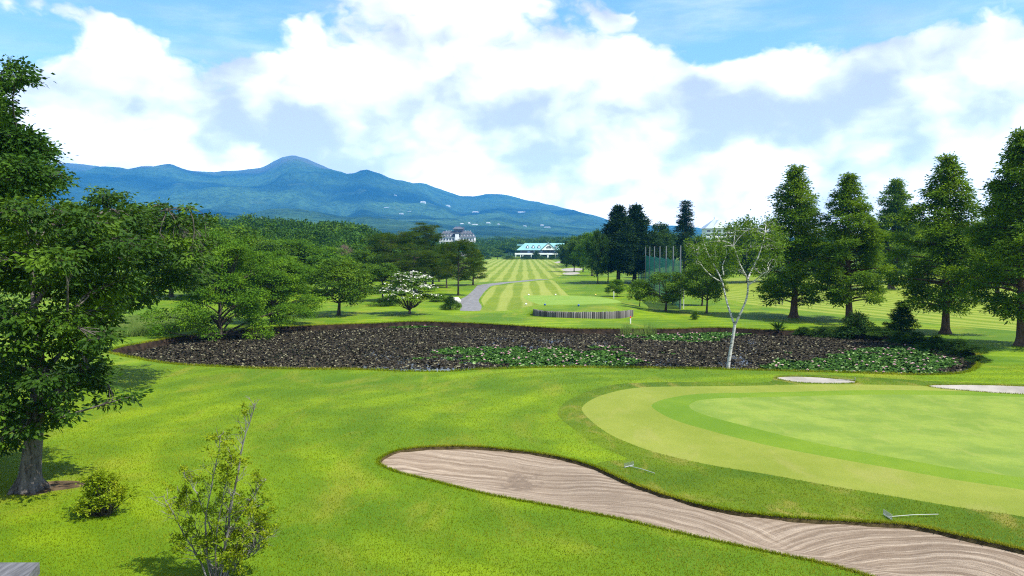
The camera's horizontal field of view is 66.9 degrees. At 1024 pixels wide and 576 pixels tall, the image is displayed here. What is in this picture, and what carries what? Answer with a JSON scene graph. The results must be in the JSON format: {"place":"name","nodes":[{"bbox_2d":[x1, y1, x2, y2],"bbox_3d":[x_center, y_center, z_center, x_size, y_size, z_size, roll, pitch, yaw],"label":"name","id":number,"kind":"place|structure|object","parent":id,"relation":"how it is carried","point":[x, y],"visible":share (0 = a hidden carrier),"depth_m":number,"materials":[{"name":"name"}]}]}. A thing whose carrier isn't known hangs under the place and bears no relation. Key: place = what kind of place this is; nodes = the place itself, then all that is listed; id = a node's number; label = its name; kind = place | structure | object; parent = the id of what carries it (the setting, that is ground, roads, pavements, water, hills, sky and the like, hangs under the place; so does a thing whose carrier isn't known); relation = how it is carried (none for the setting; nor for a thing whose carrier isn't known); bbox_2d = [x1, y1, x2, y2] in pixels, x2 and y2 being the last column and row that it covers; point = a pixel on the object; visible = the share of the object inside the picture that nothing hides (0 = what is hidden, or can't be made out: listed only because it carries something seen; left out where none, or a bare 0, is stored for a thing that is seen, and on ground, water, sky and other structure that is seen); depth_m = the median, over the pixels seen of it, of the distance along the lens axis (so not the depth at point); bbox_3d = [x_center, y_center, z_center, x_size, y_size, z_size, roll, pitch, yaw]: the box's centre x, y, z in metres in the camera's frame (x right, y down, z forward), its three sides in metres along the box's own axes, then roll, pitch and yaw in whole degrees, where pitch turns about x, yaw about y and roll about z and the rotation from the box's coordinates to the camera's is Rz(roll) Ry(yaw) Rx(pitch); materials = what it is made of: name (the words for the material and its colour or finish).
{"place":"outdoors","nodes":[
{"label":"outdoors","id":0,"kind":"place"},
{"bbox_2d":[105,311,192,336],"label":"long grass","id":1,"kind":"structure","parent":0,"point":[134,329],"depth_m":65.42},
{"bbox_2d":[18,155,792,256],"bbox_3d":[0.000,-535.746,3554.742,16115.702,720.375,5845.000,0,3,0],"label":"mountain","id":2,"kind":"structure","parent":0,"point":[294,187],"depth_m":4303.23,"materials":[{"name":"blue"}]},
{"bbox_2d":[439,227,475,255],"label":"hotel","id":3,"kind":"structure","parent":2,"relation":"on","point":[459,233],"depth_m":698.68,"materials":[{"name":"grey stone"}]},
{"bbox_2d":[460,279,546,310],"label":"path","id":4,"kind":"structure","parent":0,"point":[470,302],"depth_m":109.98,"materials":[{"name":"asphalt"}]},
{"bbox_2d":[0,257,1023,575],"bbox_3d":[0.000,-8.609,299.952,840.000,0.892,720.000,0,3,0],"label":"lawn","id":5,"kind":"structure","parent":0,"point":[1006,353],"depth_m":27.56,"materials":[{"name":"green plant"}]},
{"bbox_2d":[0,562,39,575],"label":"timber railing","id":6,"kind":"object","parent":5,"relation":"on","point":[19,568],"visible":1,"depth_m":3.38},
{"bbox_2d":[0,54,80,235],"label":"zelkova tree","id":7,"kind":"object","parent":5,"relation":"on","point":[27,155],"visible":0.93,"depth_m":25.15,"materials":[{"name":"green plant"}]},
{"bbox_2d":[14,481,84,494],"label":"bare soil","id":8,"kind":"structure","parent":5,"relation":"on","point":[59,485],"depth_m":22.15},
{"bbox_2d":[0,190,166,494],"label":"cherry tree","id":9,"kind":"object","parent":5,"relation":"on","point":[86,333],"visible":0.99,"depth_m":21.25,"materials":[{"name":"green plant"}]},
{"bbox_2d":[55,467,140,516],"bbox_3d":[-10.438,5.210,19.849,1.777,1.312,1.497,0,3,0],"label":"azalea bush","id":10,"kind":"object","parent":5,"relation":"on","point":[97,485],"visible":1,"depth_m":19.64,"materials":[{"name":"green plant"}]},
{"bbox_2d":[0,183,222,369],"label":"cherry tree","id":11,"kind":"object","parent":5,"relation":"on","point":[176,247],"visible":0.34,"depth_m":38.12,"materials":[{"name":"green plant"}]},
{"bbox_2d":[137,214,188,296],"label":"cherry tree","id":12,"kind":"object","parent":5,"relation":"on","point":[170,294],"visible":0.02,"depth_m":111.06,"materials":[{"name":"green plant"}]},
{"bbox_2d":[172,218,237,287],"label":"broadleaf tree","id":13,"kind":"object","parent":5,"relation":"on","point":[216,227],"visible":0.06,"depth_m":107.28,"materials":[{"name":"green plant"}]},
{"bbox_2d":[0,212,417,275],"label":"woods","id":14,"kind":"object","parent":5,"relation":"on","point":[332,234],"visible":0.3,"depth_m":219.06,"materials":[{"name":"green plant"}]},
{"bbox_2d":[150,398,282,575],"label":"twiggy shrub","id":15,"kind":"object","parent":5,"relation":"on","point":[240,534],"visible":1,"depth_m":16.18,"materials":[{"name":"green plant"}]},
{"bbox_2d":[135,229,297,340],"bbox_3d":[-23.916,-0.031,63.537,12.785,9.854,8.971,-2,5,-23],"label":"maple tree","id":16,"kind":"object","parent":5,"relation":"on","point":[244,303],"visible":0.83,"depth_m":62.47,"materials":[{"name":"green plant"}]},
{"bbox_2d":[224,223,291,289],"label":"broadleaf tree","id":17,"kind":"object","parent":5,"relation":"on","point":[241,231],"visible":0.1,"depth_m":116.30,"materials":[{"name":"green plant"}]},
{"bbox_2d":[231,239,312,295],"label":"broadleaf tree","id":18,"kind":"object","parent":5,"relation":"on","point":[270,246],"visible":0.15,"depth_m":113.97,"materials":[{"name":"green plant"}]},
{"bbox_2d":[223,248,330,325],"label":"maple tree","id":19,"kind":"object","parent":5,"relation":"on","point":[289,285],"visible":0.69,"depth_m":70.65,"materials":[{"name":"green plant"}]},
{"bbox_2d":[270,237,330,292],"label":"broadleaf tree","id":20,"kind":"object","parent":5,"relation":"on","point":[306,250],"visible":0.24,"depth_m":120.06,"materials":[{"name":"green plant"}]},
{"bbox_2d":[298,246,356,290],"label":"broadleaf tree","id":21,"kind":"object","parent":5,"relation":"on","point":[328,251],"visible":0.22,"depth_m":122.28,"materials":[{"name":"green plant"}]},
{"bbox_2d":[296,256,378,315],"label":"round tree","id":22,"kind":"object","parent":5,"relation":"on","point":[346,270],"visible":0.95,"depth_m":79.30,"materials":[{"name":"green plant"}]},
{"bbox_2d":[336,244,353,257],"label":"broadleaf tree","id":23,"kind":"object","parent":5,"relation":"on","point":[343,246],"visible":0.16,"depth_m":140.75,"materials":[{"name":"green plant"}]},
{"bbox_2d":[339,249,390,283],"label":"broadleaf tree","id":24,"kind":"object","parent":5,"relation":"on","point":[363,257],"visible":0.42,"depth_m":124.99,"materials":[{"name":"green plant"}]},
{"bbox_2d":[351,262,415,297],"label":"round tree","id":25,"kind":"object","parent":5,"relation":"on","point":[388,269],"visible":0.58,"depth_m":101.44,"materials":[{"name":"green plant"}]},
{"bbox_2d":[365,295,401,306],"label":"round bush","id":26,"kind":"object","parent":5,"relation":"on","point":[383,302],"visible":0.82,"depth_m":93.67,"materials":[{"name":"green plant"}]},
{"bbox_2d":[363,230,431,281],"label":"pine tree","id":27,"kind":"object","parent":5,"relation":"on","point":[403,241],"visible":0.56,"depth_m":129.80,"materials":[{"name":"green plant"}]},
{"bbox_2d":[377,271,442,314],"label":"dogwood tree","id":28,"kind":"object","parent":5,"relation":"on","point":[415,282],"visible":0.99,"depth_m":81.61,"materials":[{"name":"white plant"}]},
{"bbox_2d":[375,249,450,290],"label":"pine tree","id":29,"kind":"object","parent":5,"relation":"on","point":[417,264],"visible":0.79,"depth_m":123.57,"materials":[{"name":"green plant"}]},
{"bbox_2d":[399,222,456,283],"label":"pine tree","id":30,"kind":"object","parent":5,"relation":"on","point":[432,236],"visible":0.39,"depth_m":142.45,"materials":[{"name":"green plant"}]},
{"bbox_2d":[417,246,453,285],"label":"pine tree","id":31,"kind":"object","parent":5,"relation":"on","point":[440,277],"visible":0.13,"depth_m":145.19,"materials":[{"name":"green plant"}]},
{"bbox_2d":[428,293,451,301],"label":"trimmed hedge","id":32,"kind":"object","parent":5,"relation":"on","point":[438,299],"visible":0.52,"depth_m":101.79,"materials":[{"name":"green plant"}]},
{"bbox_2d":[433,246,464,287],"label":"pine tree","id":33,"kind":"object","parent":5,"relation":"on","point":[438,249],"visible":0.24,"depth_m":136.20,"materials":[{"name":"green plant"}]},
{"bbox_2d":[440,295,461,308],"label":"round bush","id":34,"kind":"object","parent":5,"relation":"on","point":[448,300],"visible":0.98,"depth_m":88.15,"materials":[{"name":"green plant"}]},
{"bbox_2d":[435,238,483,295],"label":"pine tree","id":35,"kind":"object","parent":5,"relation":"on","point":[454,257],"visible":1,"depth_m":113.88,"materials":[{"name":"green plant"}]},
{"bbox_2d":[456,248,487,284],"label":"pine tree","id":36,"kind":"object","parent":5,"relation":"on","point":[480,272],"visible":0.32,"depth_m":146.04,"materials":[{"name":"green plant"}]},
{"bbox_2d":[489,249,504,258],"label":"garden tree","id":37,"kind":"object","parent":5,"relation":"on","point":[501,253],"visible":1,"depth_m":496.95,"materials":[{"name":"green plant"}]},
{"bbox_2d":[474,259,568,310],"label":"fairway","id":38,"kind":"structure","parent":5,"relation":"on","point":[506,297],"depth_m":163.27,"materials":[{"name":"plant"}]},
{"bbox_2d":[531,249,541,258],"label":"upright shrub","id":39,"kind":"object","parent":38,"relation":"on","point":[536,254],"visible":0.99,"depth_m":483.72,"materials":[{"name":"green plant"}]},
{"bbox_2d":[515,242,563,258],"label":"clubhouse","id":40,"kind":"structure","parent":5,"relation":"on","point":[546,250],"depth_m":531.33,"materials":[{"name":"white metal"}]},
{"bbox_2d":[103,320,986,375],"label":"grass","id":41,"kind":"structure","parent":5,"relation":"on","point":[978,364],"depth_m":45.45,"materials":[{"name":"plant"}]},
{"bbox_2d":[559,241,568,267],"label":"fairway tree","id":42,"kind":"object","parent":5,"relation":"on","point":[562,256],"visible":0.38,"depth_m":281.81,"materials":[{"name":"green plant"}]},
{"bbox_2d":[563,236,580,271],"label":"fairway tree","id":43,"kind":"object","parent":5,"relation":"on","point":[570,245],"visible":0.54,"depth_m":230.98,"materials":[{"name":"green plant"}]},
{"bbox_2d":[573,234,589,271],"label":"fairway tree","id":44,"kind":"object","parent":5,"relation":"on","point":[578,242],"visible":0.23,"depth_m":228.38,"materials":[{"name":"green plant"}]},
{"bbox_2d":[533,309,632,318],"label":"retaining wall","id":45,"kind":"structure","parent":5,"relation":"on","point":[599,315],"depth_m":77.19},
{"bbox_2d":[569,230,600,275],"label":"fairway tree","id":46,"kind":"object","parent":5,"relation":"on","point":[587,236],"visible":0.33,"depth_m":196.16,"materials":[{"name":"green plant"}]},
{"bbox_2d":[581,228,611,283],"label":"fairway tree","id":47,"kind":"object","parent":5,"relation":"on","point":[597,246],"visible":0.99,"depth_m":150.30,"materials":[{"name":"green plant"}]},
{"bbox_2d":[590,203,643,279],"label":"cypress tree","id":48,"kind":"object","parent":5,"relation":"on","point":[618,229],"visible":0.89,"depth_m":151.99,"materials":[{"name":"green plant"}]},
{"bbox_2d":[604,279,629,295],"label":"tree","id":49,"kind":"object","parent":5,"relation":"on","point":[615,286],"visible":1,"depth_m":112.74,"materials":[{"name":"green plant"}]},
{"bbox_2d":[626,279,650,305],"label":"tree","id":50,"kind":"object","parent":5,"relation":"on","point":[634,296],"visible":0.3,"depth_m":91.13,"materials":[{"name":"green plant"}]},
{"bbox_2d":[613,202,667,280],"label":"cypress tree","id":51,"kind":"object","parent":5,"relation":"on","point":[638,217],"visible":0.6,"depth_m":155.01,"materials":[{"name":"green plant"}]},
{"bbox_2d":[638,246,681,309],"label":"range net","id":52,"kind":"object","parent":5,"relation":"on","point":[656,264],"visible":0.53,"depth_m":115.91,"materials":[{"name":"teal"}]},
{"bbox_2d":[647,221,679,259],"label":"broadleaf tree","id":53,"kind":"object","parent":5,"relation":"on","point":[665,234],"visible":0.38,"depth_m":182.61,"materials":[{"name":"green plant"}]},
{"bbox_2d":[629,271,698,310],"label":"tree","id":54,"kind":"object","parent":5,"relation":"on","point":[671,286],"visible":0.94,"depth_m":84.90,"materials":[{"name":"green plant"}]},
{"bbox_2d":[669,199,695,274],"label":"cedar tree","id":55,"kind":"object","parent":5,"relation":"on","point":[685,228],"visible":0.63,"depth_m":191.06,"materials":[{"name":"green plant"}]},
{"bbox_2d":[676,235,707,270],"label":"broadleaf tree","id":56,"kind":"object","parent":5,"relation":"on","point":[687,256],"visible":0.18,"depth_m":169.70,"materials":[{"name":"green plant"}]},
{"bbox_2d":[690,310,699,319],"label":"bush","id":57,"kind":"object","parent":5,"relation":"on","point":[694,315],"visible":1,"depth_m":76.27,"materials":[{"name":"green plant"}]},
{"bbox_2d":[374,375,1023,575],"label":"grass","id":58,"kind":"structure","parent":5,"relation":"on","point":[823,562],"depth_m":20.93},
{"bbox_2d":[682,262,727,305],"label":"round tree","id":59,"kind":"object","parent":5,"relation":"on","point":[684,271],"visible":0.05,"depth_m":94.14,"materials":[{"name":"green plant"}]},
{"bbox_2d":[683,252,729,312],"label":"round tree","id":60,"kind":"object","parent":5,"relation":"on","point":[713,286],"visible":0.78,"depth_m":82.44,"materials":[{"name":"green plant"}]},
{"bbox_2d":[552,221,975,284],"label":"woods","id":61,"kind":"object","parent":5,"relation":"on","point":[559,250],"visible":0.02,"depth_m":217.58,"materials":[{"name":"green plant"}]},
{"bbox_2d":[767,319,787,329],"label":"yucca plant","id":62,"kind":"object","parent":5,"relation":"on","point":[778,326],"visible":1,"depth_m":66.22,"materials":[{"name":"green plant"}]},
{"bbox_2d":[747,163,856,317],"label":"redwood tree","id":63,"kind":"object","parent":5,"relation":"on","point":[804,232],"visible":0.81,"depth_m":76.98,"materials":[{"name":"green plant"}]},
{"bbox_2d":[582,384,1023,516],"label":"green collar","id":64,"kind":"object","parent":5,"relation":"on","point":[632,416],"visible":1,"depth_m":26.62,"materials":[{"name":"green plant"}]},
{"bbox_2d":[652,390,1023,489],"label":"green fringe","id":65,"kind":"object","parent":5,"relation":"on","point":[678,408],"visible":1,"depth_m":28.92,"materials":[{"name":"green plant"}]},
{"bbox_2d":[797,171,901,321],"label":"redwood tree","id":66,"kind":"object","parent":5,"relation":"on","point":[855,210],"visible":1,"depth_m":72.46,"materials":[{"name":"green plant"}]},
{"bbox_2d":[689,395,1023,477],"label":"putting green","id":67,"kind":"object","parent":5,"relation":"on","point":[984,434],"visible":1,"depth_m":31.05,"materials":[{"name":"plant"}]},
{"bbox_2d":[719,276,1016,330],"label":"side fairway","id":68,"kind":"structure","parent":5,"relation":"on","point":[737,289],"depth_m":91.81,"materials":[{"name":"plant"}]},
{"bbox_2d":[697,236,741,277],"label":"broadleaf tree","id":69,"kind":"object","parent":68,"relation":"on","point":[726,261],"visible":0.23,"depth_m":144.50,"materials":[{"name":"green plant"}]},
{"bbox_2d":[732,229,769,282],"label":"broadleaf tree","id":70,"kind":"object","parent":68,"relation":"on","point":[748,264],"visible":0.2,"depth_m":155.42,"materials":[{"name":"green plant"}]},
{"bbox_2d":[768,249,788,272],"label":"broadleaf tree","id":71,"kind":"object","parent":68,"relation":"on","point":[781,267],"visible":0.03,"depth_m":161.10,"materials":[{"name":"green plant"}]},
{"bbox_2d":[862,177,930,288],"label":"redwood tree","id":72,"kind":"object","parent":68,"relation":"on","point":[899,196],"visible":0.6,"depth_m":130.77,"materials":[{"name":"green plant"}]},
{"bbox_2d":[956,197,1016,292],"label":"redwood tree","id":73,"kind":"object","parent":68,"relation":"on","point":[992,254],"visible":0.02,"depth_m":102.98,"materials":[{"name":"green plant"}]},
{"bbox_2d":[862,326,896,336],"bbox_3d":[29.768,3.484,62.993,3.622,0.890,3.102,-2,4,-22],"label":"azalea bush","id":74,"kind":"object","parent":5,"relation":"on","point":[878,333],"visible":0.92,"depth_m":62.33,"materials":[{"name":"green plant"}]},
{"bbox_2d":[882,301,921,332],"bbox_3d":[31.957,2.428,63.731,2.995,2.890,3.070,-1,3,-29],"label":"spruce tree","id":75,"kind":"object","parent":5,"relation":"on","point":[899,320],"visible":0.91,"depth_m":63.45,"materials":[{"name":"green plant"}]},
{"bbox_2d":[875,151,1017,333],"bbox_3d":[36.396,-3.603,62.870,11.153,15.123,8.773,3,4,42],"label":"redwood tree","id":76,"kind":"object","parent":5,"relation":"on","point":[949,244],"visible":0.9,"depth_m":62.69,"materials":[{"name":"green plant"}]},
{"bbox_2d":[957,344,992,353],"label":"azalea bush","id":77,"kind":"object","parent":5,"relation":"on","point":[980,349],"visible":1,"depth_m":52.19,"materials":[{"name":"green plant"}]},
{"bbox_2d":[961,354,992,362],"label":"azalea bush","id":78,"kind":"object","parent":5,"relation":"on","point":[978,357],"visible":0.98,"depth_m":47.54,"materials":[{"name":"green plant"}]},
{"bbox_2d":[940,126,1023,346],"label":"redwood tree","id":79,"kind":"object","parent":5,"relation":"on","point":[1004,230],"visible":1,"depth_m":54.80,"materials":[{"name":"green plant"}]},
{"bbox_2d":[0,0,1023,234],"label":"sky","id":80,"kind":"structure","parent":0,"point":[584,106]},
{"bbox_2d":[112,322,975,364],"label":"pond bank","id":81,"kind":"structure","parent":0,"point":[130,348],"depth_m":67.67,"materials":[{"name":"soil"}]},
{"bbox_2d":[683,209,794,367],"bbox_3d":[12.859,0.250,44.557,7.318,9.571,6.338,0,3,0],"label":"birch tree","id":82,"kind":"object","parent":81,"relation":"on","point":[736,229],"visible":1,"depth_m":44.59,"materials":[{"name":"green plant"}]},
{"bbox_2d":[788,326,816,335],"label":"azalea bush","id":83,"kind":"object","parent":81,"relation":"on","point":[799,329],"visible":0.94,"depth_m":65.46,"materials":[{"name":"green plant"}]},
{"bbox_2d":[803,325,836,337],"bbox_3d":[25.866,3.923,64.604,3.159,1.758,2.706,1,3,-7],"label":"azalea bush","id":84,"kind":"object","parent":81,"relation":"on","point":[820,333],"visible":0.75,"depth_m":64.55,"materials":[{"name":"green plant"}]},
{"bbox_2d":[827,325,853,338],"bbox_3d":[27.563,3.919,64.185,2.807,1.679,3.277,0,2,-15],"label":"azalea bush","id":85,"kind":"object","parent":81,"relation":"on","point":[837,335],"visible":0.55,"depth_m":63.84,"materials":[{"name":"green plant"}]},
{"bbox_2d":[832,309,885,338],"bbox_3d":[28.104,3.188,63.791,4.239,3.070,4.950,-1,4,-29],"label":"juniper bush","id":86,"kind":"object","parent":81,"relation":"on","point":[858,318],"visible":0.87,"depth_m":63.21,"materials":[{"name":"green plant"}]},
{"bbox_2d":[882,329,906,343],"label":"azalea bush","id":87,"kind":"object","parent":81,"relation":"on","point":[897,334],"visible":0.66,"depth_m":60.79,"materials":[{"name":"green plant"}]},
{"bbox_2d":[895,331,926,345],"bbox_3d":[31.066,4.103,59.554,3.178,1.848,2.722,-4,4,-37],"label":"azalea bush","id":88,"kind":"object","parent":81,"relation":"on","point":[912,336],"visible":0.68,"depth_m":59.52,"materials":[{"name":"green plant"}]},
{"bbox_2d":[916,333,950,348],"bbox_3d":[31.551,4.264,57.311,2.828,1.905,3.302,-2,5,-44],"label":"azalea bush","id":89,"kind":"object","parent":81,"relation":"on","point":[936,340],"visible":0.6,"depth_m":57.12,"materials":[{"name":"green plant"}]},
{"bbox_2d":[932,338,970,357],"bbox_3d":[30.778,4.348,53.633,3.567,2.029,3.056,5,6,38],"label":"azalea bush","id":90,"kind":"object","parent":81,"relation":"on","point":[954,345],"visible":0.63,"depth_m":53.47,"materials":[{"name":"green plant"}]},
{"bbox_2d":[123,326,972,373],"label":"water","id":91,"kind":"structure","parent":0,"point":[969,365],"depth_m":54.70,"materials":[{"name":"black liquid"}]},
{"bbox_2d":[123,326,966,374],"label":"lily pads","id":92,"kind":"object","parent":91,"relation":"on","point":[360,345],"visible":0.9,"depth_m":57.48,"materials":[{"name":"brown plant"}]},
{"bbox_2d":[619,323,633,334],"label":"reed clump","id":93,"kind":"object","parent":91,"relation":"in","point":[627,329],"visible":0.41,"depth_m":65.90,"materials":[{"name":"green plant"}]},
{"bbox_2d":[639,320,656,334],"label":"reed clump","id":94,"kind":"object","parent":91,"relation":"in","point":[648,331],"visible":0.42,"depth_m":65.90,"materials":[{"name":"green plant"}]},
{"bbox_2d":[387,325,960,374],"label":"lily pads","id":95,"kind":"object","parent":91,"relation":"on","point":[856,356],"visible":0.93,"depth_m":51.91,"materials":[{"name":"plant"}]},
{"bbox_2d":[412,325,955,372],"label":"lily flowers","id":96,"kind":"object","parent":95,"relation":"on","point":[680,336],"visible":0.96,"depth_m":51.72,"materials":[{"name":"pink plant"}]},
{"bbox_2d":[523,295,620,304],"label":"tee lawn","id":97,"kind":"structure","parent":0,"point":[555,300],"depth_m":97.32,"materials":[{"name":"green plant"}]},
{"bbox_2d":[380,446,1023,554],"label":"bunker edge","id":98,"kind":"object","parent":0,"point":[927,530],"visible":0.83,"depth_m":20.84,"materials":[{"name":"soil"}]},
{"bbox_2d":[382,450,1023,575],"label":"bunker sand","id":99,"kind":"structure","parent":0,"point":[878,551],"depth_m":20.51,"materials":[{"name":"sand"}]},
{"bbox_2d":[700,217,764,240],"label":"resort hotel","id":100,"kind":"structure","parent":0,"point":[707,228],"depth_m":560.40,"materials":[{"name":"white glass"}]},
{"bbox_2d":[555,261,1023,393],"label":"sand","id":101,"kind":"structure","parent":0,"point":[1002,389],"depth_m":39.67,"materials":[{"name":"sand"}]},
{"bbox_2d":[558,375,1023,547],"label":"rough lawn","id":102,"kind":"structure","parent":0,"point":[685,468],"depth_m":22.97,"materials":[{"name":"green plant"}]},
{"bbox_2d":[624,461,653,472],"bbox_3d":[4.138,5.747,24.740,0.435,0.155,1.111,-2,4,-38],"label":"bunker rake","id":103,"kind":"object","parent":102,"relation":"on","point":[625,465],"visible":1,"depth_m":25.06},
{"bbox_2d":[883,509,937,519],"bbox_3d":[10.559,5.963,20.388,1.379,0.155,0.435,0,3,0],"label":"bunker rake","id":104,"kind":"object","parent":102,"relation":"on","point":[888,515],"visible":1,"depth_m":20.41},
{"bbox_3d":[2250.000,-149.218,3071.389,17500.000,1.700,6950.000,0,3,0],"label":"terrain","id":105,"kind":"structure","parent":0,"visible":0},
{"bbox_2d":[413,234,699,258],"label":"woods","id":106,"kind":"object","parent":105,"relation":"on","point":[486,246],"visible":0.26,"depth_m":670.52,"materials":[{"name":"green plant"}]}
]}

